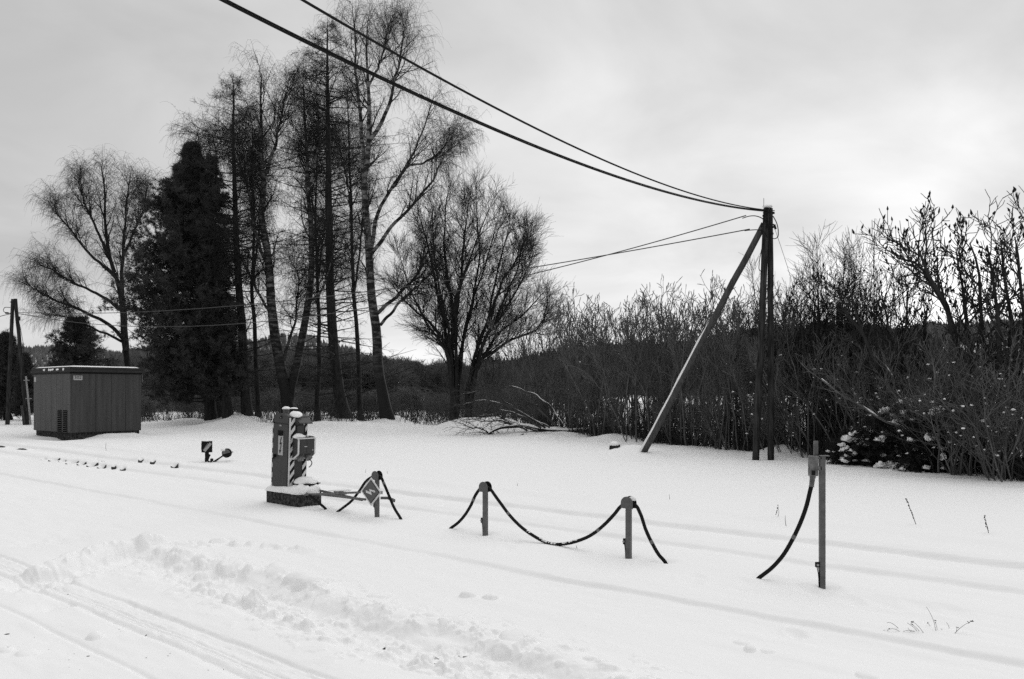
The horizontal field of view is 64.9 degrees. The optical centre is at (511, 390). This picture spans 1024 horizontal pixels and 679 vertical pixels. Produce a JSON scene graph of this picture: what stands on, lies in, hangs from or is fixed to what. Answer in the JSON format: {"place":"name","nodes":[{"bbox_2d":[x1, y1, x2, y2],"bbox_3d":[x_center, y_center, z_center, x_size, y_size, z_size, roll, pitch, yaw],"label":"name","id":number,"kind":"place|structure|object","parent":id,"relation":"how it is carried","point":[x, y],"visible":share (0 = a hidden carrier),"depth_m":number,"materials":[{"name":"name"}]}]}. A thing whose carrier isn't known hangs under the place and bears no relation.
{"place":"outdoors","nodes":[
{"label":"outdoors","id":0,"kind":"place"},
{"bbox_2d":[31,339,316,367],"bbox_3d":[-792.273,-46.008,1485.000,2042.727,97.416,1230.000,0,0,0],"label":"hill","id":1,"kind":"structure","parent":0,"point":[104,356],"depth_m":1261.68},
{"bbox_2d":[22,333,434,368],"bbox_3d":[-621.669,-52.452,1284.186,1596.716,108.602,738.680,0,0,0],"label":"hill forest","id":2,"kind":"object","parent":1,"relation":"on","point":[37,351],"visible":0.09,"depth_m":1289.47,"materials":[{"name":"plant"}]},
{"bbox_2d":[0,397,1023,678],"bbox_3d":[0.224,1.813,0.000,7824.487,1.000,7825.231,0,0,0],"label":"snow ground","id":3,"kind":"structure","parent":0,"point":[158,549],"depth_m":9.88,"materials":[{"name":"snow"}]},
{"bbox_2d":[0,329,33,419],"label":"conifer tree","id":4,"kind":"object","parent":3,"relation":"on","point":[4,341],"visible":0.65,"depth_m":57.40,"materials":[{"name":"black plant"}]},
{"bbox_2d":[3,299,31,424],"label":"utility pole","id":5,"kind":"object","parent":3,"relation":"on","point":[25,410],"visible":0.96,"depth_m":49.59,"materials":[{"name":"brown wood"}]},
{"bbox_2d":[11,350,35,419],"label":"conifer tree","id":6,"kind":"object","parent":3,"relation":"on","point":[17,399],"visible":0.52,"depth_m":55.79,"materials":[{"name":"black plant"}]},
{"bbox_2d":[29,315,117,405],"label":"pine tree","id":7,"kind":"object","parent":3,"relation":"on","point":[80,337],"visible":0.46,"depth_m":53.40,"materials":[{"name":"black plant"}]},
{"bbox_2d":[0,143,167,366],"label":"birch tree","id":8,"kind":"object","parent":3,"relation":"on","point":[63,306],"visible":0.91,"depth_m":56.84,"materials":[{"name":"black plant"}]},
{"bbox_2d":[30,366,143,440],"bbox_3d":[-20.093,0.608,38.024,4.480,3.484,3.348,0,0,40],"label":"metal hut","id":9,"kind":"object","parent":3,"relation":"on","point":[76,402],"visible":1,"depth_m":36.62,"materials":[{"name":"paint"}]},
{"bbox_2d":[83,138,239,420],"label":"pine tree","id":10,"kind":"object","parent":3,"relation":"on","point":[175,205],"visible":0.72,"depth_m":48.21,"materials":[{"name":"black plant"}]},
{"bbox_2d":[159,101,238,417],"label":"birch tree","id":11,"kind":"object","parent":3,"relation":"on","point":[202,153],"visible":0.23,"depth_m":53.98,"materials":[{"name":"black plant"}]},
{"bbox_2d":[185,152,258,418],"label":"spruce tree","id":12,"kind":"object","parent":3,"relation":"on","point":[227,393],"visible":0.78,"depth_m":48.56,"materials":[{"name":"black plant"}]},
{"bbox_2d":[151,68,305,415],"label":"larch tree","id":13,"kind":"object","parent":3,"relation":"on","point":[246,401],"visible":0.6,"depth_m":49.70,"materials":[{"name":"black plant"}]},
{"bbox_2d":[205,91,300,416],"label":"birch tree","id":14,"kind":"object","parent":3,"relation":"on","point":[257,391],"visible":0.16,"depth_m":55.87,"materials":[{"name":"black plant"}]},
{"bbox_2d":[185,39,388,412],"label":"birch tree","id":15,"kind":"object","parent":3,"relation":"on","point":[287,387],"visible":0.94,"depth_m":49.77,"materials":[{"name":"black plant"}]},
{"bbox_2d":[265,485,320,506],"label":"concrete block","id":16,"kind":"structure","parent":3,"relation":"on","point":[274,494],"depth_m":14.82,"materials":[{"name":"grey"}]},
{"bbox_2d":[271,406,315,486],"bbox_3d":[-4.101,1.097,15.065,0.730,1.600,0.504,3,2,40],"label":"power cabinet","id":17,"kind":"object","parent":16,"relation":"on","point":[293,448],"visible":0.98,"depth_m":14.92,"materials":[{"name":"metal"}]},
{"bbox_2d":[279,476,320,494],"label":"snow","id":18,"kind":"structure","parent":16,"relation":"on","point":[304,485],"depth_m":14.70,"materials":[{"name":"snow"}]},
{"bbox_2d":[303,489,365,500],"bbox_3d":[-3.170,1.792,14.127,0.504,0.228,2.251,0,0,-39],"label":"barrier arm","id":19,"kind":"object","parent":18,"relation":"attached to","point":[339,493],"visible":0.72,"depth_m":13.98},
{"bbox_2d":[2,344,608,417],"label":"wood","id":20,"kind":"object","parent":3,"relation":"on","point":[429,379],"visible":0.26,"depth_m":83.44,"materials":[{"name":"black plant"}]},
{"bbox_2d":[270,106,354,419],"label":"birch tree","id":21,"kind":"object","parent":3,"relation":"on","point":[317,391],"visible":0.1,"depth_m":57.85,"materials":[{"name":"black plant"}]},
{"bbox_2d":[250,13,424,418],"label":"larch tree","id":22,"kind":"object","parent":3,"relation":"on","point":[337,385],"visible":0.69,"depth_m":50.70,"materials":[{"name":"black plant"}]},
{"bbox_2d":[301,53,393,419],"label":"birch tree","id":23,"kind":"object","parent":3,"relation":"on","point":[359,397],"visible":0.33,"depth_m":56.85,"materials":[{"name":"black plant"}]},
{"bbox_2d":[313,0,490,419],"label":"birch tree","id":24,"kind":"object","parent":3,"relation":"on","point":[384,403],"visible":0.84,"depth_m":47.82,"materials":[{"name":"black plant"}]},
{"bbox_2d":[354,155,579,420],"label":"maple tree","id":25,"kind":"object","parent":3,"relation":"on","point":[446,340],"visible":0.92,"depth_m":45.74,"materials":[{"name":"black plant"}]},
{"bbox_2d":[479,481,491,535],"bbox_3d":[-0.392,1.830,11.816,0.175,1.000,0.098,0,0,40],"label":"cable post","id":26,"kind":"object","parent":3,"relation":"on","point":[483,488],"visible":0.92,"depth_m":11.80,"materials":[{"name":"metal"}]},
{"bbox_2d":[476,349,531,417],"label":"bare shrub","id":27,"kind":"object","parent":3,"relation":"on","point":[499,382],"visible":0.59,"depth_m":45.88,"materials":[{"name":"grey plant"}]},
{"bbox_2d":[419,366,597,434],"bbox_3d":[-0.274,1.022,37.337,8.527,5.150,3.293,0,0,11],"label":"fallen tree","id":28,"kind":"object","parent":3,"relation":"on","point":[536,427],"visible":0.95,"depth_m":37.12,"materials":[{"name":"black plant"}]},
{"bbox_2d":[482,320,562,423],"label":"bare shrub","id":29,"kind":"object","parent":3,"relation":"on","point":[500,361],"visible":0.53,"depth_m":45.58,"materials":[{"name":"grey plant"}]},
{"bbox_2d":[482,296,594,424],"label":"bare shrub","id":30,"kind":"object","parent":3,"relation":"on","point":[513,345],"visible":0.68,"depth_m":42.65,"materials":[{"name":"grey plant"}]},
{"bbox_2d":[523,347,585,425],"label":"bare shrub","id":31,"kind":"object","parent":3,"relation":"on","point":[556,389],"visible":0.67,"depth_m":40.09,"materials":[{"name":"grey plant"}]},
{"bbox_2d":[518,283,608,425],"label":"bare shrub","id":32,"kind":"object","parent":3,"relation":"on","point":[547,349],"visible":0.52,"depth_m":41.37,"materials":[{"name":"grey plant"}]},
{"bbox_2d":[518,285,611,427],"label":"bare shrub","id":33,"kind":"object","parent":3,"relation":"on","point":[557,330],"visible":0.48,"depth_m":40.78,"materials":[{"name":"grey plant"}]},
{"bbox_2d":[141,398,1023,480],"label":"undergrowth","id":34,"kind":"object","parent":3,"relation":"on","point":[640,435],"visible":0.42,"depth_m":35.06,"materials":[{"name":"plant"}]},
{"bbox_2d":[554,372,618,434],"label":"shrub","id":35,"kind":"object","parent":3,"relation":"on","point":[586,392],"visible":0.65,"depth_m":36.26,"materials":[{"name":"grey plant"}]},
{"bbox_2d":[554,308,623,431],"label":"bare shrub","id":36,"kind":"object","parent":3,"relation":"on","point":[572,361],"visible":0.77,"depth_m":37.02,"materials":[{"name":"grey plant"}]},
{"bbox_2d":[556,331,643,435],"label":"bare shrub","id":37,"kind":"object","parent":3,"relation":"on","point":[595,357],"visible":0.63,"depth_m":34.54,"materials":[{"name":"grey plant"}]},
{"bbox_2d":[556,296,654,422],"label":"bare shrub","id":38,"kind":"object","parent":3,"relation":"on","point":[595,322],"visible":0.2,"depth_m":39.42,"materials":[{"name":"grey plant"}]},
{"bbox_2d":[556,299,657,435],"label":"bare shrub","id":39,"kind":"object","parent":3,"relation":"on","point":[604,340],"visible":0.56,"depth_m":36.06,"materials":[{"name":"grey plant"}]},
{"bbox_2d":[567,294,662,432],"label":"bare shrub","id":40,"kind":"object","parent":3,"relation":"on","point":[588,303],"visible":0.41,"depth_m":36.63,"materials":[{"name":"grey plant"}]},
{"bbox_2d":[560,318,682,441],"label":"bare shrub","id":41,"kind":"object","parent":3,"relation":"on","point":[628,359],"visible":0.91,"depth_m":32.48,"materials":[{"name":"grey plant"}]},
{"bbox_2d":[621,496,636,558],"bbox_3d":[1.480,1.828,10.147,0.196,1.004,0.098,0,0,40],"label":"cable post","id":42,"kind":"object","parent":3,"relation":"on","point":[627,503],"visible":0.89,"depth_m":10.13,"materials":[{"name":"metal"}]},
{"bbox_2d":[577,315,688,431],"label":"bare shrub","id":43,"kind":"object","parent":3,"relation":"on","point":[631,332],"visible":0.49,"depth_m":34.62,"materials":[{"name":"grey plant"}]},
{"bbox_2d":[572,282,709,430],"bbox_3d":[5.884,-1.266,37.019,5.539,7.078,5.358,0,0,-22],"label":"bare shrub","id":44,"kind":"object","parent":3,"relation":"on","point":[644,303],"visible":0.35,"depth_m":37.32,"materials":[{"name":"grey plant"}]},
{"bbox_2d":[597,370,688,435],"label":"shrub","id":45,"kind":"object","parent":3,"relation":"on","point":[615,396],"visible":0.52,"depth_m":33.91,"materials":[{"name":"grey plant"}]},
{"bbox_2d":[647,387,717,444],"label":"shrub","id":46,"kind":"object","parent":3,"relation":"on","point":[666,431],"visible":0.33,"depth_m":30.72,"materials":[{"name":"grey plant"}]},
{"bbox_2d":[622,276,748,429],"bbox_3d":[7.088,-1.196,32.956,2.652,6.938,6.985,0,0,-34],"label":"bare shrub","id":47,"kind":"object","parent":3,"relation":"on","point":[661,320],"visible":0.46,"depth_m":33.80,"materials":[{"name":"grey plant"}]},
{"bbox_2d":[621,276,750,427],"bbox_3d":[6.856,-1.417,35.007,3.918,7.387,5.747,0,0,-44],"label":"bare shrub","id":48,"kind":"object","parent":3,"relation":"on","point":[661,287],"visible":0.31,"depth_m":34.54,"materials":[{"name":"grey plant"}]},
{"bbox_2d":[639,284,754,442],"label":"bare shrub","id":49,"kind":"object","parent":3,"relation":"on","point":[662,356],"visible":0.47,"depth_m":32.06,"materials":[{"name":"grey plant"}]},
{"bbox_2d":[624,277,777,427],"bbox_3d":[7.627,-1.214,33.707,5.241,6.968,5.154,0,0,-40],"label":"bare shrub","id":50,"kind":"object","parent":3,"relation":"on","point":[638,314],"visible":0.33,"depth_m":33.70,"materials":[{"name":"grey plant"}]},
{"bbox_2d":[669,342,736,446],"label":"bare shrub","id":51,"kind":"object","parent":3,"relation":"on","point":[690,394],"visible":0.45,"depth_m":29.82,"materials":[{"name":"grey plant"}]},
{"bbox_2d":[650,269,756,446],"bbox_3d":[7.325,-1.168,29.925,3.732,6.866,5.431,0,0,21],"label":"bare shrub","id":52,"kind":"object","parent":3,"relation":"on","point":[713,336],"visible":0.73,"depth_m":29.85,"materials":[{"name":"black plant"}]},
{"bbox_2d":[664,384,752,447],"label":"shrub","id":53,"kind":"object","parent":3,"relation":"on","point":[715,393],"visible":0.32,"depth_m":28.74,"materials":[{"name":"grey plant"}]},
{"bbox_2d":[661,279,776,441],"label":"bare shrub","id":54,"kind":"object","parent":3,"relation":"on","point":[692,340],"visible":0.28,"depth_m":31.49,"materials":[{"name":"grey plant"}]},
{"bbox_2d":[639,204,804,459],"bbox_3d":[6.254,-1.764,25.336,5.474,8.098,1.113,0,0,35],"label":"utility pole","id":55,"kind":"object","parent":3,"relation":"on","point":[765,229],"visible":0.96,"depth_m":24.32,"materials":[{"name":"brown wood"}]},
{"bbox_2d":[18,215,745,326],"bbox_3d":[-11.787,-4.211,36.947,45.468,2.170,0.034,0,0,34],"label":"overhead cable","id":56,"kind":"object","parent":55,"relation":"attached to","point":[417,298],"visible":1,"depth_m":31.04,"materials":[{"name":"grey metal"}]},
{"bbox_2d":[16,229,749,313],"bbox_3d":[-11.732,-4.435,36.947,45.557,0.904,0.034,0,0,34],"label":"overhead cable","id":57,"kind":"object","parent":55,"relation":"attached to","point":[413,285],"visible":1,"depth_m":31.22,"materials":[{"name":"grey metal"}]},
{"bbox_2d":[219,0,765,211],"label":"overhead cable","id":58,"kind":"object","parent":55,"relation":"attached to","point":[300,38],"visible":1,"depth_m":12.34,"materials":[{"name":"black metal"}]},
{"bbox_2d":[301,0,765,209],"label":"overhead cable","id":59,"kind":"object","parent":55,"relation":"attached to","point":[399,55],"visible":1,"depth_m":12.24,"materials":[{"name":"black metal"}]},
{"bbox_2d":[679,370,766,449],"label":"shrub","id":60,"kind":"object","parent":3,"relation":"on","point":[714,408],"visible":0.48,"depth_m":28.51,"materials":[{"name":"grey plant"}]},
{"bbox_2d":[683,296,801,450],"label":"bare shrub","id":61,"kind":"object","parent":3,"relation":"on","point":[726,354],"visible":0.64,"depth_m":27.91,"materials":[{"name":"black plant"}]},
{"bbox_2d":[711,332,788,450],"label":"bare shrub","id":62,"kind":"object","parent":3,"relation":"on","point":[730,370],"visible":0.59,"depth_m":27.53,"materials":[{"name":"grey plant"}]},
{"bbox_2d":[698,294,803,446],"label":"bare shrub","id":63,"kind":"object","parent":3,"relation":"on","point":[716,384],"visible":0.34,"depth_m":29.44,"materials":[{"name":"grey plant"}]},
{"bbox_2d":[720,332,791,446],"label":"bare shrub","id":64,"kind":"object","parent":3,"relation":"on","point":[751,371],"visible":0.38,"depth_m":26.37,"materials":[{"name":"grey plant"}]},
{"bbox_2d":[736,276,807,429],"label":"bare shrub","id":65,"kind":"object","parent":3,"relation":"on","point":[766,327],"visible":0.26,"depth_m":28.39,"materials":[{"name":"grey plant"}]},
{"bbox_2d":[713,286,833,437],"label":"bare shrub","id":66,"kind":"object","parent":3,"relation":"on","point":[728,314],"visible":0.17,"depth_m":28.63,"materials":[{"name":"grey plant"}]},
{"bbox_2d":[715,290,835,438],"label":"bare shrub","id":67,"kind":"object","parent":3,"relation":"on","point":[779,334],"visible":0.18,"depth_m":27.59,"materials":[{"name":"grey plant"}]},
{"bbox_2d":[731,252,822,439],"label":"bare shrub","id":68,"kind":"object","parent":3,"relation":"on","point":[756,332],"visible":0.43,"depth_m":27.22,"materials":[{"name":"black plant"}]},
{"bbox_2d":[749,329,814,443],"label":"bare shrub","id":69,"kind":"object","parent":3,"relation":"on","point":[807,379],"visible":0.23,"depth_m":26.19,"materials":[{"name":"grey plant"}]},
{"bbox_2d":[739,385,832,445],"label":"shrub","id":70,"kind":"object","parent":3,"relation":"on","point":[777,412],"visible":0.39,"depth_m":26.07,"materials":[{"name":"grey plant"}]},
{"bbox_2d":[735,382,841,453],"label":"shrub","id":71,"kind":"object","parent":3,"relation":"on","point":[775,415],"visible":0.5,"depth_m":25.52,"materials":[{"name":"grey plant"}]},
{"bbox_2d":[748,336,833,448],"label":"bare shrub","id":72,"kind":"object","parent":3,"relation":"on","point":[778,382],"visible":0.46,"depth_m":25.53,"materials":[{"name":"grey plant"}]},
{"bbox_2d":[738,316,889,457],"bbox_3d":[9.553,-0.180,25.402,4.631,4.804,2.405,0,0,7],"label":"bare shrub","id":73,"kind":"object","parent":3,"relation":"on","point":[812,385],"visible":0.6,"depth_m":24.92,"materials":[{"name":"black plant"}]},
{"bbox_2d":[808,441,829,588],"bbox_3d":[3.288,1.400,8.642,0.222,1.720,0.137,0,0,0],"label":"tall cable post","id":74,"kind":"object","parent":3,"relation":"on","point":[813,469],"visible":0.88,"depth_m":8.61,"materials":[{"name":"metal"}]},
{"bbox_2d":[308,474,812,578],"bbox_3d":[-0.118,1.688,11.632,8.997,1.359,0.390,0,0,41],"label":"rubber cable","id":75,"kind":"object","parent":74,"relation":"attached to","point":[761,575],"visible":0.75,"depth_m":10.51,"materials":[{"name":"black plastic"}]},
{"bbox_2d":[774,267,868,452],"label":"bare shrub","id":76,"kind":"object","parent":3,"relation":"on","point":[802,336],"visible":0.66,"depth_m":25.62,"materials":[{"name":"black plant"}]},
{"bbox_2d":[766,332,881,441],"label":"bare shrub","id":77,"kind":"object","parent":3,"relation":"on","point":[808,405],"visible":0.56,"depth_m":24.72,"materials":[{"name":"grey plant"}]},
{"bbox_2d":[786,356,870,446],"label":"bare shrub","id":78,"kind":"object","parent":3,"relation":"on","point":[823,396],"visible":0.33,"depth_m":25.33,"materials":[{"name":"grey plant"}]},
{"bbox_2d":[786,222,899,448],"bbox_3d":[10.540,-1.599,26.044,3.684,7.715,3.541,0,0,29],"label":"bare shrub","id":79,"kind":"object","parent":3,"relation":"on","point":[815,264],"visible":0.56,"depth_m":25.62,"materials":[{"name":"black plant"}]},
{"bbox_2d":[796,348,909,436],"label":"leaning branch","id":80,"kind":"object","parent":3,"relation":"on","point":[873,413],"visible":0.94,"depth_m":21.48,"materials":[{"name":"grey plant"}]},
{"bbox_2d":[822,425,885,465],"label":"evergreen bush","id":81,"kind":"object","parent":3,"relation":"on","point":[843,453],"visible":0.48,"depth_m":22.54,"materials":[{"name":"grey plant"}]},
{"bbox_2d":[817,333,913,421],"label":"bare shrub","id":82,"kind":"object","parent":3,"relation":"on","point":[867,395],"visible":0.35,"depth_m":23.58,"materials":[{"name":"grey plant"}]},
{"bbox_2d":[828,328,920,432],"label":"bare shrub","id":83,"kind":"object","parent":3,"relation":"on","point":[866,372],"visible":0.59,"depth_m":22.71,"materials":[{"name":"grey plant"}]},
{"bbox_2d":[832,353,916,425],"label":"bare shrub","id":84,"kind":"object","parent":3,"relation":"on","point":[851,372],"visible":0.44,"depth_m":23.46,"materials":[{"name":"grey plant"}]},
{"bbox_2d":[820,221,937,425],"bbox_3d":[11.473,-1.610,25.422,3.642,7.731,3.365,0,0,0],"label":"tree","id":85,"kind":"object","parent":3,"relation":"on","point":[859,288],"visible":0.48,"depth_m":25.36,"materials":[{"name":"black plant"}]},
{"bbox_2d":[844,396,914,468],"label":"evergreen bush","id":86,"kind":"object","parent":3,"relation":"on","point":[881,460],"visible":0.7,"depth_m":21.93,"materials":[{"name":"grey plant"}]},
{"bbox_2d":[808,252,958,422],"bbox_3d":[10.444,-0.943,22.855,4.497,6.250,2.173,0,0,-18],"label":"bare shrub","id":87,"kind":"object","parent":3,"relation":"on","point":[906,321],"visible":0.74,"depth_m":22.95,"materials":[{"name":"black plant"}]},
{"bbox_2d":[870,351,994,457],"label":"shrub","id":88,"kind":"object","parent":3,"relation":"on","point":[880,397],"visible":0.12,"depth_m":21.54,"materials":[{"name":"grey plant"}]},
{"bbox_2d":[852,191,1013,443],"bbox_3d":[10.740,-1.453,20.305,4.068,7.096,2.584,0,0,-26],"label":"sumac tree","id":89,"kind":"object","parent":3,"relation":"on","point":[938,290],"visible":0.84,"depth_m":20.45,"materials":[{"name":"black plant"}]},
{"bbox_2d":[887,353,995,472],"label":"bare shrub","id":90,"kind":"object","parent":3,"relation":"on","point":[907,356],"visible":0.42,"depth_m":20.75,"materials":[{"name":"grey plant"}]},
{"bbox_2d":[887,400,996,472],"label":"evergreen bush","id":91,"kind":"object","parent":3,"relation":"on","point":[920,461],"visible":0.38,"depth_m":20.82,"materials":[{"name":"grey plant"}]},
{"bbox_2d":[897,336,988,470],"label":"bare shrub","id":92,"kind":"object","parent":3,"relation":"on","point":[917,384],"visible":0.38,"depth_m":21.04,"materials":[{"name":"grey plant"}]},
{"bbox_2d":[871,371,1023,475],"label":"shrub","id":93,"kind":"object","parent":3,"relation":"on","point":[936,437],"visible":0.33,"depth_m":19.81,"materials":[{"name":"grey plant"}]},
{"bbox_2d":[872,319,1023,474],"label":"bare shrub","id":94,"kind":"object","parent":3,"relation":"on","point":[935,381],"visible":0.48,"depth_m":19.97,"materials":[{"name":"black plant"}]},
{"bbox_2d":[887,351,1023,475],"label":"bare shrub","id":95,"kind":"object","parent":3,"relation":"on","point":[962,453],"visible":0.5,"depth_m":19.92,"materials":[{"name":"grey plant"}]},
{"bbox_2d":[900,346,1023,473],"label":"shrub","id":96,"kind":"object","parent":3,"relation":"on","point":[940,409],"visible":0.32,"depth_m":19.90,"materials":[{"name":"grey plant"}]},
{"bbox_2d":[908,353,1023,477],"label":"shrub","id":97,"kind":"object","parent":3,"relation":"on","point":[1016,423],"visible":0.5,"depth_m":19.29,"materials":[{"name":"black plant"}]},
{"bbox_2d":[914,360,1023,478],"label":"bare shrub","id":98,"kind":"object","parent":3,"relation":"on","point":[992,372],"visible":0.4,"depth_m":19.20,"materials":[{"name":"black plant"}]},
{"bbox_2d":[928,345,1023,481],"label":"shrub","id":99,"kind":"object","parent":3,"relation":"on","point":[971,386],"visible":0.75,"depth_m":18.94,"materials":[{"name":"black plant"}]},
{"bbox_2d":[936,312,1023,478],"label":"bare shrub","id":100,"kind":"object","parent":3,"relation":"on","point":[1009,374],"visible":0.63,"depth_m":19.61,"materials":[{"name":"black plant"}]},
{"bbox_2d":[955,380,1023,481],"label":"shrub","id":101,"kind":"object","parent":3,"relation":"on","point":[1003,440],"visible":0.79,"depth_m":18.70,"materials":[{"name":"black plant"}]},
{"bbox_2d":[960,185,1023,476],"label":"sumac tree","id":102,"kind":"object","parent":3,"relation":"on","point":[994,270],"visible":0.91,"depth_m":19.64,"materials":[{"name":"black plant"}]},
{"bbox_2d":[0,0,1023,365],"label":"sky","id":103,"kind":"structure","parent":0,"point":[819,112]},
{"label":"hill","id":104,"kind":"structure","parent":0,"visible":0},
{"bbox_2d":[479,320,978,395],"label":"hill forest","id":105,"kind":"object","parent":104,"relation":"on","point":[892,338],"visible":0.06,"depth_m":381.96,"materials":[{"name":"plant"}]},
{"bbox_3d":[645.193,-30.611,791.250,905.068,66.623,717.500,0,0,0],"label":"hill","id":106,"kind":"structure","parent":0,"visible":0},
{"bbox_2d":[912,319,1021,378],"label":"hill forest","id":107,"kind":"object","parent":106,"relation":"on","point":[931,326],"visible":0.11,"depth_m":674.65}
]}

